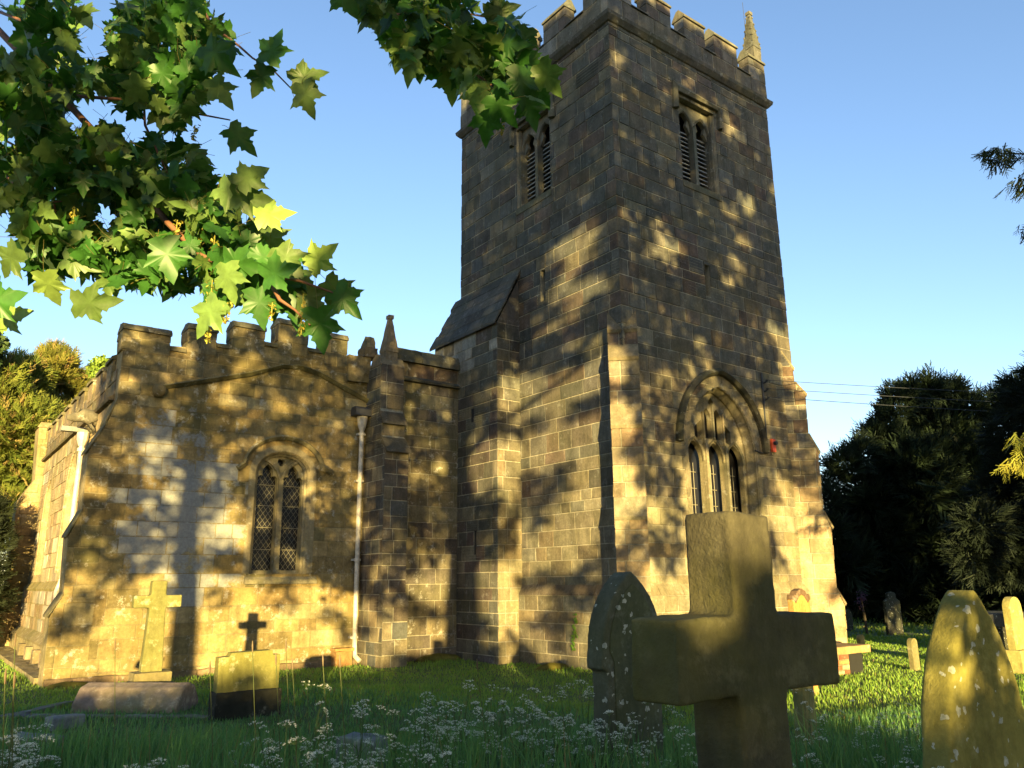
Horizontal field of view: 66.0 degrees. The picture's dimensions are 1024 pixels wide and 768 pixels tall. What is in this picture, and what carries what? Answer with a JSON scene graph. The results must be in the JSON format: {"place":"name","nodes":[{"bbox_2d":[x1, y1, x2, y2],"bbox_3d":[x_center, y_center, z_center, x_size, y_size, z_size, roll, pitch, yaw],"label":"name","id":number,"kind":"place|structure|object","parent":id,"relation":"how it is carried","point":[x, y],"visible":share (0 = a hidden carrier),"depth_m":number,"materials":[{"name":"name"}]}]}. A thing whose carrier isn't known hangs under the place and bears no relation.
{"place":"outdoors","nodes":[
{"label":"outdoors","id":0,"kind":"place"},
{"bbox_2d":[128,581,181,682],"bbox_3d":[-4.125,3.107,9.025,0.648,1.661,0.521,10,-17,-36],"label":"stone cross","id":1,"kind":"object","parent":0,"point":[157,601],"visible":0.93,"depth_m":9.02,"materials":[{"name":"stone"}]},
{"bbox_2d":[0,685,1023,767],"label":"grass","id":2,"kind":"structure","parent":0,"point":[851,757],"depth_m":5.00,"materials":[{"name":"plant"}]},
{"bbox_2d":[0,617,1023,762],"bbox_3d":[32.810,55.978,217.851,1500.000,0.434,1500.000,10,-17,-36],"label":"ground","id":3,"kind":"structure","parent":0,"point":[580,688],"depth_m":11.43,"materials":[{"name":"plant"}]},
{"bbox_2d":[2,668,6,767],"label":"grass stalk","id":4,"kind":"object","parent":3,"relation":"on","point":[5,674],"depth_m":3.18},
{"bbox_2d":[0,332,10,367],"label":"tree","id":5,"kind":"object","parent":3,"relation":"on","point":[5,344],"visible":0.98,"depth_m":25.07,"materials":[{"name":"green plant"}]},
{"bbox_2d":[0,484,23,639],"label":"clipped yew","id":6,"kind":"object","parent":3,"relation":"on","point":[6,532],"visible":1,"depth_m":20.24,"materials":[{"name":"green plant"}]},
{"bbox_2d":[8,633,15,767],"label":"grass stalk","id":7,"kind":"object","parent":3,"relation":"on","point":[12,696],"depth_m":3.75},
{"bbox_2d":[11,672,15,767],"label":"grass stalk","id":8,"kind":"object","parent":3,"relation":"on","point":[14,678],"depth_m":3.17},
{"bbox_2d":[6,737,30,767],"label":"cow parsley","id":9,"kind":"object","parent":3,"relation":"on","point":[16,743],"visible":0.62,"depth_m":3.90,"materials":[{"name":"white plant"}]},
{"bbox_2d":[3,753,37,767],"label":"cow parsley","id":10,"kind":"object","parent":3,"relation":"on","point":[7,754],"visible":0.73,"depth_m":3.63,"materials":[{"name":"white plant"}]},
{"bbox_2d":[0,734,54,767],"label":"cow parsley","id":11,"kind":"object","parent":3,"relation":"on","point":[17,766],"visible":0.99,"depth_m":3.29,"materials":[{"name":"white plant"}]},
{"bbox_2d":[13,748,44,766],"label":"cow parsley","id":12,"kind":"object","parent":3,"relation":"on","point":[18,749],"visible":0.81,"depth_m":3.71,"materials":[{"name":"white plant"}]},
{"bbox_2d":[1,731,64,751],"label":"kerb stone","id":13,"kind":"object","parent":3,"relation":"on","point":[22,733],"visible":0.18,"depth_m":6.03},
{"bbox_2d":[0,345,66,552],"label":"conifer tree","id":14,"kind":"object","parent":3,"relation":"on","point":[26,380],"visible":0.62,"depth_m":25.69,"materials":[{"name":"green plant"}]},
{"bbox_2d":[27,723,60,767],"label":"cow parsley","id":15,"kind":"object","parent":3,"relation":"on","point":[45,727],"visible":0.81,"depth_m":4.12,"materials":[{"name":"white plant"}]},
{"bbox_2d":[30,337,91,411],"bbox_3d":[-16.992,3.554,29.919,5.424,11.925,5.802,10,-17,-36],"label":"conifer tree","id":16,"kind":"object","parent":3,"relation":"on","point":[71,383],"visible":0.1,"depth_m":30.00,"materials":[{"name":"green plant"}]},
{"bbox_2d":[44,713,84,730],"bbox_3d":[-4.192,3.374,7.332,0.194,0.554,0.312,-11,-17,35],"label":"kerb stone","id":17,"kind":"object","parent":3,"relation":"on","point":[67,717],"visible":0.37,"depth_m":7.32,"materials":[{"name":"stone"}]},
{"bbox_2d":[42,681,87,689],"bbox_3d":[-7.407,5.076,13.257,0.901,0.147,0.360,10,-17,-36],"label":"moss mound","id":18,"kind":"object","parent":3,"relation":"on","point":[66,684],"visible":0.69,"depth_m":13.12,"materials":[{"name":"plant"}]},
{"bbox_2d":[84,354,109,378],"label":"broadleaf tree","id":19,"kind":"object","parent":3,"relation":"on","point":[95,365],"visible":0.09,"depth_m":49.42,"materials":[{"name":"green plant"}]},
{"bbox_2d":[0,682,207,718],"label":"grave slab","id":20,"kind":"structure","parent":3,"relation":"on","point":[145,697],"depth_m":8.22,"materials":[{"name":"stone"}]},
{"bbox_2d":[112,639,115,758],"bbox_3d":[-2.365,2.004,4.660,0.072,0.949,0.014,0,-14,-1],"label":"grass stalk","id":21,"kind":"object","parent":3,"relation":"on","point":[114,706],"depth_m":4.67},
{"bbox_2d":[209,660,212,767],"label":"grass stalk","id":22,"kind":"object","parent":3,"relation":"on","point":[211,708],"depth_m":4.12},
{"bbox_2d":[208,649,281,721],"bbox_3d":[-2.659,3.077,7.885,0.665,0.773,0.226,10,-17,-36],"label":"headstone","id":23,"kind":"object","parent":3,"relation":"on","point":[233,695],"visible":0.69,"depth_m":7.82,"materials":[{"name":"stone"}]},
{"bbox_2d":[252,641,255,765],"bbox_3d":[-1.407,1.897,4.272,0.072,0.966,0.014,0,-14,-1],"label":"grass stalk","id":24,"kind":"object","parent":3,"relation":"on","point":[254,700],"depth_m":4.31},
{"bbox_2d":[250,720,295,767],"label":"cow parsley","id":25,"kind":"object","parent":3,"relation":"on","point":[267,752],"visible":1,"depth_m":3.38,"materials":[{"name":"white plant"}]},
{"bbox_2d":[275,653,279,767],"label":"grass stalk","id":26,"kind":"object","parent":3,"relation":"on","point":[277,702],"depth_m":4.13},
{"bbox_2d":[0,0,566,354],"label":"sycamore tree","id":27,"kind":"object","parent":3,"relation":"on","point":[172,221],"visible":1,"depth_m":3.17,"materials":[{"name":"green plant"}]},
{"bbox_2d":[285,640,289,767],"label":"grass stalk","id":28,"kind":"object","parent":3,"relation":"on","point":[287,693],"depth_m":4.33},
{"bbox_2d":[291,658,296,763],"bbox_3d":[-1.179,1.942,4.261,0.072,0.874,0.014,0,-14,-1],"label":"grass stalk","id":29,"kind":"object","parent":3,"relation":"on","point":[294,702],"depth_m":4.31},
{"bbox_2d":[283,736,332,767],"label":"cow parsley","id":30,"kind":"object","parent":3,"relation":"on","point":[310,757],"visible":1,"depth_m":3.15,"materials":[{"name":"white plant"}]},
{"bbox_2d":[291,681,332,767],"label":"cow parsley","id":31,"kind":"object","parent":3,"relation":"on","point":[315,729],"visible":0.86,"depth_m":4.69,"materials":[{"name":"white plant"}]},
{"bbox_2d":[313,727,335,767],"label":"cow parsley","id":32,"kind":"object","parent":3,"relation":"on","point":[318,737],"visible":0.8,"depth_m":4.38,"materials":[{"name":"white plant"}]},
{"bbox_2d":[322,654,327,766],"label":"grass stalk","id":33,"kind":"object","parent":3,"relation":"on","point":[325,702],"depth_m":4.31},
{"bbox_2d":[339,655,345,767],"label":"grass stalk","id":34,"kind":"object","parent":3,"relation":"on","point":[342,705],"depth_m":3.93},
{"bbox_2d":[335,699,375,767],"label":"cow parsley","id":35,"kind":"object","parent":3,"relation":"on","point":[363,708],"visible":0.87,"depth_m":4.27,"materials":[{"name":"white plant"}]},
{"bbox_2d":[335,732,387,767],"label":"gravestone","id":36,"kind":"object","parent":3,"relation":"on","point":[358,737],"visible":0.42,"depth_m":4.87,"materials":[{"name":"stone"}]},
{"bbox_2d":[350,705,379,736],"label":"cow parsley","id":37,"kind":"object","parent":3,"relation":"on","point":[361,716],"visible":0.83,"depth_m":4.96,"materials":[{"name":"white plant"}]},
{"bbox_2d":[376,705,410,764],"bbox_3d":[-0.768,2.355,5.105,0.282,0.531,0.235,-9,-16,29],"label":"cow parsley","id":38,"kind":"object","parent":3,"relation":"on","point":[406,728],"visible":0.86,"depth_m":5.11,"materials":[{"name":"white plant"}]},
{"bbox_2d":[385,734,406,767],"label":"cow parsley","id":39,"kind":"object","parent":3,"relation":"on","point":[390,739],"visible":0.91,"depth_m":4.09,"materials":[{"name":"white plant"}]},
{"bbox_2d":[399,708,437,767],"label":"cow parsley","id":40,"kind":"object","parent":3,"relation":"on","point":[412,711],"visible":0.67,"depth_m":4.34,"materials":[{"name":"white plant"}]},
{"bbox_2d":[409,749,434,767],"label":"cow parsley","id":41,"kind":"object","parent":3,"relation":"on","point":[425,757],"visible":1,"depth_m":3.19,"materials":[{"name":"white plant"}]},
{"bbox_2d":[0,0,847,687],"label":"church","id":42,"kind":"structure","parent":3,"relation":"on","point":[554,432],"depth_m":17.11,"materials":[{"name":"stone"}]},
{"bbox_2d":[34,473,52,574],"bbox_3d":[-12.212,3.671,20.806,0.240,2.650,1.520,10,-17,-36],"label":"north window","id":43,"kind":"structure","parent":42,"relation":"in","point":[48,503],"depth_m":21.14,"materials":[{"name":"stone"}]},
{"bbox_2d":[54,445,77,572],"bbox_3d":[-10.031,2.817,18.004,0.240,2.900,1.520,10,-17,-36],"label":"north window","id":44,"kind":"structure","parent":42,"relation":"in","point":[70,488],"depth_m":18.44,"materials":[{"name":"stone"}]},
{"bbox_2d":[236,435,333,583],"bbox_3d":[-4.831,2.605,16.474,2.082,3.065,0.477,10,-17,-36],"label":"aisle window","id":45,"kind":"structure","parent":42,"relation":"in","point":[281,510],"depth_m":16.55,"materials":[{"name":"stone"}]},
{"bbox_2d":[509,92,554,215],"bbox_3d":[0.694,-5.517,19.273,0.738,2.668,1.740,10,-17,-36],"label":"belfry window","id":46,"kind":"structure","parent":42,"relation":"in","point":[541,154],"depth_m":19.41,"materials":[{"name":"stone"}]},
{"bbox_2d":[571,613,577,650],"bbox_3d":[1.216,4.856,15.432,0.025,0.737,0.231,10,-17,-36],"label":"ivy","id":47,"kind":"object","parent":42,"relation":"attached to","point":[574,632],"visible":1,"depth_m":15.42,"materials":[{"name":"green plant"}]},
{"bbox_2d":[671,80,722,201],"bbox_3d":[4.278,-5.664,18.824,1.740,2.668,0.738,10,-17,-36],"label":"belfry window","id":48,"kind":"structure","parent":42,"relation":"in","point":[689,117],"depth_m":18.88,"materials":[{"name":"stone"}]},
{"bbox_2d":[675,368,773,564],"bbox_3d":[4.417,1.740,16.953,3.000,4.214,0.680,10,-17,-36],"label":"west window","id":49,"kind":"structure","parent":42,"relation":"in","point":[718,436],"depth_m":17.29,"materials":[{"name":"stone"}]},
{"bbox_2d":[772,397,979,410],"bbox_3d":[19.803,0.843,25.154,31.210,2.167,0.014,7,-16,-26],"label":"overhead wire","id":50,"kind":"object","parent":42,"relation":"attached to","point":[874,404],"visible":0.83,"depth_m":19.64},
{"bbox_2d":[768,388,995,401],"bbox_3d":[19.878,0.506,25.238,31.349,2.460,0.014,6,-16,-26],"label":"overhead wire","id":51,"kind":"object","parent":42,"relation":"attached to","point":[879,395],"visible":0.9,"depth_m":19.74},
{"bbox_2d":[407,691,440,755],"bbox_3d":[-0.529,2.267,4.969,0.245,0.632,0.243,-7,-15,24],"label":"cow parsley","id":52,"kind":"object","parent":3,"relation":"on","point":[430,699],"visible":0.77,"depth_m":5.01,"materials":[{"name":"white plant"}]},
{"bbox_2d":[412,701,444,755],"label":"cow parsley","id":53,"kind":"object","parent":3,"relation":"on","point":[439,703],"visible":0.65,"depth_m":4.66,"materials":[{"name":"white plant"}]},
{"bbox_2d":[411,706,452,766],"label":"cow parsley","id":54,"kind":"object","parent":3,"relation":"on","point":[423,708],"visible":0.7,"depth_m":4.33,"materials":[{"name":"white plant"}]},
{"bbox_2d":[413,726,451,767],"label":"cow parsley","id":55,"kind":"object","parent":3,"relation":"on","point":[430,744],"visible":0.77,"depth_m":4.21,"materials":[{"name":"white plant"}]},
{"bbox_2d":[416,653,460,661],"bbox_3d":[-1.608,5.984,17.238,1.205,0.196,0.496,10,-17,-36],"label":"moss mound","id":56,"kind":"object","parent":3,"relation":"on","point":[438,657],"visible":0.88,"depth_m":17.08,"materials":[{"name":"plant"}]},
{"bbox_2d":[435,705,463,764],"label":"cow parsley","id":57,"kind":"object","parent":3,"relation":"on","point":[449,725],"visible":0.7,"depth_m":4.84,"materials":[{"name":"white plant"}]},
{"bbox_2d":[443,726,465,767],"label":"cow parsley","id":58,"kind":"object","parent":3,"relation":"on","point":[453,737],"visible":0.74,"depth_m":4.16,"materials":[{"name":"white plant"}]},
{"bbox_2d":[447,701,468,754],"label":"cow parsley","id":59,"kind":"object","parent":3,"relation":"on","point":[457,710],"visible":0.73,"depth_m":5.08,"materials":[{"name":"white plant"}]},
{"bbox_2d":[0,711,919,767],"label":"broad leaves","id":60,"kind":"object","parent":3,"relation":"on","point":[137,721],"visible":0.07,"depth_m":7.13,"materials":[{"name":"green plant"}]},
{"bbox_2d":[455,680,480,763],"bbox_3d":[-0.301,2.177,4.770,0.221,0.709,0.278,11,-18,-38],"label":"cow parsley","id":61,"kind":"object","parent":3,"relation":"on","point":[475,702],"visible":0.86,"depth_m":4.79,"materials":[{"name":"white plant"}]},
{"bbox_2d":[458,724,490,765],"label":"cow parsley","id":62,"kind":"object","parent":3,"relation":"on","point":[471,742],"visible":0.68,"depth_m":4.54,"materials":[{"name":"white plant"}]},
{"bbox_2d":[469,698,509,749],"bbox_3d":[-0.126,2.394,5.283,0.334,0.538,0.244,1,-14,-6],"label":"cow parsley","id":63,"kind":"object","parent":3,"relation":"on","point":[484,720],"visible":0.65,"depth_m":5.37,"materials":[{"name":"white plant"}]},
{"bbox_2d":[474,707,507,761],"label":"cow parsley","id":64,"kind":"object","parent":3,"relation":"on","point":[491,723],"visible":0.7,"depth_m":5.17,"materials":[{"name":"white plant"}]},
{"bbox_2d":[476,711,508,765],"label":"cow parsley","id":65,"kind":"object","parent":3,"relation":"on","point":[492,718],"visible":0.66,"depth_m":4.81,"materials":[{"name":"white plant"}]},
{"bbox_2d":[486,684,514,765],"bbox_3d":[-0.096,2.324,5.201,0.246,0.626,0.195,-1,-14,4],"label":"cow parsley","id":66,"kind":"object","parent":3,"relation":"on","point":[503,702],"visible":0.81,"depth_m":5.23,"materials":[{"name":"white plant"}]},
{"bbox_2d":[499,700,524,744],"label":"cow parsley","id":67,"kind":"object","parent":3,"relation":"on","point":[506,730],"visible":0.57,"depth_m":5.49,"materials":[{"name":"white plant"}]},
{"bbox_2d":[501,707,538,767],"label":"cow parsley","id":68,"kind":"object","parent":3,"relation":"on","point":[522,731],"visible":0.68,"depth_m":4.84,"materials":[{"name":"white plant"}]},
{"bbox_2d":[521,708,539,763],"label":"cow parsley","id":69,"kind":"object","parent":3,"relation":"on","point":[532,737],"visible":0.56,"depth_m":4.42,"materials":[{"name":"white plant"}]},
{"bbox_2d":[511,688,551,766],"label":"cow parsley","id":70,"kind":"object","parent":3,"relation":"on","point":[533,704],"visible":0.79,"depth_m":4.71,"materials":[{"name":"white plant"}]},
{"bbox_2d":[519,696,555,767],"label":"cow parsley","id":71,"kind":"object","parent":3,"relation":"on","point":[537,709],"visible":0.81,"depth_m":4.49,"materials":[{"name":"white plant"}]},
{"bbox_2d":[535,662,568,670],"bbox_3d":[0.847,5.535,15.438,0.982,0.160,0.400,10,-17,-36],"label":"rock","id":72,"kind":"object","parent":3,"relation":"on","point":[551,665],"visible":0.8,"depth_m":15.25,"materials":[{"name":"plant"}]},
{"bbox_2d":[538,713,565,756],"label":"cow parsley","id":73,"kind":"object","parent":3,"relation":"on","point":[543,716],"visible":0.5,"depth_m":4.95,"materials":[{"name":"white plant"}]},
{"bbox_2d":[544,717,571,767],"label":"cow parsley","id":74,"kind":"object","parent":3,"relation":"on","point":[545,718],"visible":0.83,"depth_m":4.45,"materials":[{"name":"white plant"}]},
{"bbox_2d":[545,711,570,766],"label":"cow parsley","id":75,"kind":"object","parent":3,"relation":"on","point":[547,754],"visible":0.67,"depth_m":4.62,"materials":[{"name":"white plant"}]},
{"bbox_2d":[542,713,579,767],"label":"cow parsley","id":76,"kind":"object","parent":3,"relation":"on","point":[565,738],"visible":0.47,"depth_m":4.69,"materials":[{"name":"white plant"}]},
{"bbox_2d":[551,683,580,760],"bbox_3d":[0.350,2.281,5.116,0.254,0.655,0.252,5,-15,-21],"label":"cow parsley","id":77,"kind":"object","parent":3,"relation":"on","point":[561,696],"visible":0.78,"depth_m":5.14,"materials":[{"name":"white plant"}]},
{"bbox_2d":[558,715,593,766],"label":"cow parsley","id":78,"kind":"object","parent":3,"relation":"on","point":[582,725],"visible":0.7,"depth_m":4.63,"materials":[{"name":"white plant"}]},
{"bbox_2d":[574,725,600,765],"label":"cow parsley","id":79,"kind":"object","parent":3,"relation":"on","point":[584,742],"visible":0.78,"depth_m":4.47,"materials":[{"name":"white plant"}]},
{"bbox_2d":[573,679,604,766],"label":"cow parsley","id":80,"kind":"object","parent":3,"relation":"on","point":[589,696],"visible":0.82,"depth_m":4.79,"materials":[{"name":"white plant"}]},
{"bbox_2d":[590,710,626,767],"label":"cow parsley","id":81,"kind":"object","parent":3,"relation":"on","point":[609,711],"visible":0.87,"depth_m":4.12,"materials":[{"name":"white plant"}]},
{"bbox_2d":[598,726,631,766],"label":"cow parsley","id":82,"kind":"object","parent":3,"relation":"on","point":[622,728],"visible":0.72,"depth_m":4.46,"materials":[{"name":"white plant"}]},
{"bbox_2d":[599,721,634,767],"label":"cow parsley","id":83,"kind":"object","parent":3,"relation":"on","point":[619,725],"visible":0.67,"depth_m":4.47,"materials":[{"name":"white plant"}]},
{"bbox_2d":[587,572,664,767],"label":"headstone","id":84,"kind":"object","parent":3,"relation":"on","point":[623,599],"visible":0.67,"depth_m":5.03,"materials":[{"name":"stone"}]},
{"bbox_2d":[610,731,648,767],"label":"cow parsley","id":85,"kind":"object","parent":3,"relation":"on","point":[615,732],"visible":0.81,"depth_m":4.01,"materials":[{"name":"white plant"}]},
{"bbox_2d":[628,702,662,763],"bbox_3d":[0.745,2.123,4.506,0.209,0.622,0.270,1,-14,-6],"label":"cow parsley","id":86,"kind":"object","parent":3,"relation":"on","point":[647,703],"visible":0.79,"depth_m":4.53,"materials":[{"name":"white plant"}]},
{"bbox_2d":[662,705,684,745],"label":"cow parsley","id":87,"kind":"object","parent":3,"relation":"on","point":[674,712],"visible":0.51,"depth_m":6.74,"materials":[{"name":"white plant"}]},
{"bbox_2d":[660,725,697,767],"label":"cow parsley","id":88,"kind":"object","parent":3,"relation":"on","point":[680,745],"visible":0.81,"depth_m":4.07,"materials":[{"name":"white plant"}]},
{"bbox_2d":[631,511,839,767],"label":"stone cross","id":89,"kind":"object","parent":3,"relation":"on","point":[733,655],"visible":1,"depth_m":2.28,"materials":[{"name":"stone"}]},
{"bbox_2d":[787,588,818,694],"bbox_3d":[4.283,3.844,11.604,0.446,1.612,0.121,11,-18,-37],"label":"headstone","id":90,"kind":"object","parent":3,"relation":"on","point":[798,599],"visible":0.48,"depth_m":11.68,"materials":[{"name":"stone"}]},
{"bbox_2d":[792,686,818,745],"bbox_3d":[2.395,2.715,6.427,0.185,0.902,0.105,12,-19,-40],"label":"headstone","id":91,"kind":"object","parent":3,"relation":"on","point":[801,695],"visible":0.28,"depth_m":6.39,"materials":[{"name":"stone"}]},
{"bbox_2d":[791,689,824,749],"bbox_3d":[2.113,2.509,5.653,0.243,0.621,0.193,2,-14,-10],"label":"cow parsley","id":92,"kind":"object","parent":3,"relation":"on","point":[810,691],"visible":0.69,"depth_m":5.70,"materials":[{"name":"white plant"}]},
{"bbox_2d":[795,735,827,767],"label":"cow parsley","id":93,"kind":"object","parent":3,"relation":"on","point":[814,753],"visible":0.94,"depth_m":3.80,"materials":[{"name":"white plant"}]},
{"bbox_2d":[845,609,853,630],"bbox_3d":[11.010,7.934,25.820,0.503,1.081,0.094,10,-17,-36],"label":"headstone","id":94,"kind":"object","parent":3,"relation":"on","point":[849,619],"visible":0.38,"depth_m":25.86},
{"bbox_2d":[836,643,870,675],"bbox_3d":[5.477,5.053,14.126,1.877,0.706,0.988,9,-17,-34],"label":"table tomb","id":95,"kind":"object","parent":3,"relation":"on","point":[850,660],"visible":0.16,"depth_m":14.05,"materials":[{"name":"stone"}]},
{"bbox_2d":[856,634,864,643],"bbox_3d":[8.432,6.421,18.989,0.223,0.735,0.094,10,-17,-36],"label":"headstone","id":96,"kind":"object","parent":3,"relation":"on","point":[860,639],"visible":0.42,"depth_m":19.00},
{"bbox_2d":[854,590,868,633],"bbox_3d":[10.661,6.979,23.930,0.439,1.440,0.434,10,-17,-36],"label":"sapling","id":97,"kind":"object","parent":3,"relation":"on","point":[863,599],"visible":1,"depth_m":23.95,"materials":[{"name":"green plant"}]},
{"bbox_2d":[883,592,903,634],"bbox_3d":[11.595,7.171,23.948,0.854,1.669,0.094,10,-17,-36],"label":"headstone","id":98,"kind":"object","parent":3,"relation":"on","point":[892,614],"visible":0.75,"depth_m":23.93,"materials":[{"name":"stone"}]},
{"bbox_2d":[907,638,920,670],"bbox_3d":[7.490,5.233,14.650,0.224,0.976,0.094,10,-17,-36],"label":"headstone","id":99,"kind":"object","parent":3,"relation":"on","point":[913,654],"visible":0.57,"depth_m":14.65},
{"bbox_2d":[819,360,1023,623],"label":"yew tree","id":100,"kind":"object","parent":3,"relation":"on","point":[885,510],"visible":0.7,"depth_m":29.16,"materials":[{"name":"green plant"}]},
{"bbox_2d":[921,590,1023,767],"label":"headstone","id":101,"kind":"object","parent":3,"relation":"on","point":[972,712],"visible":1,"depth_m":3.68,"materials":[{"name":"stone"}]},
{"bbox_2d":[936,351,1023,596],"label":"yew tree","id":102,"kind":"object","parent":3,"relation":"on","point":[991,517],"visible":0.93,"depth_m":18.24,"materials":[{"name":"green plant"}]},
{"bbox_2d":[971,142,1023,483],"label":"yew tree","id":103,"kind":"object","parent":3,"relation":"on","point":[1006,161],"visible":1,"depth_m":8.96,"materials":[{"name":"green plant"}]},
{"bbox_2d":[987,611,1023,648],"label":"chest tomb","id":104,"kind":"object","parent":3,"relation":"on","point":[997,617],"visible":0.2,"depth_m":17.50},
{"bbox_2d":[1002,597,1023,673],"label":"headstone","id":105,"kind":"object","parent":3,"relation":"on","point":[1013,617],"visible":0.79,"depth_m":14.20,"materials":[{"name":"stone"}]},
{"bbox_2d":[0,0,1023,581],"label":"sky","id":106,"kind":"structure","parent":0,"point":[898,253],"materials":[{"name":"blue"}]},
{"bbox_2d":[769,380,998,392],"bbox_3d":[19.950,0.190,25.317,31.483,2.711,0.014,6,-16,-26],"label":"overhead wire","id":107,"kind":"object","parent":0,"point":[877,386],"visible":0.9,"depth_m":19.77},
{"bbox_2d":[847,617,932,642],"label":"grass","id":108,"kind":"structure","parent":0,"point":[912,626],"depth_m":25.84,"materials":[{"name":"plant"}]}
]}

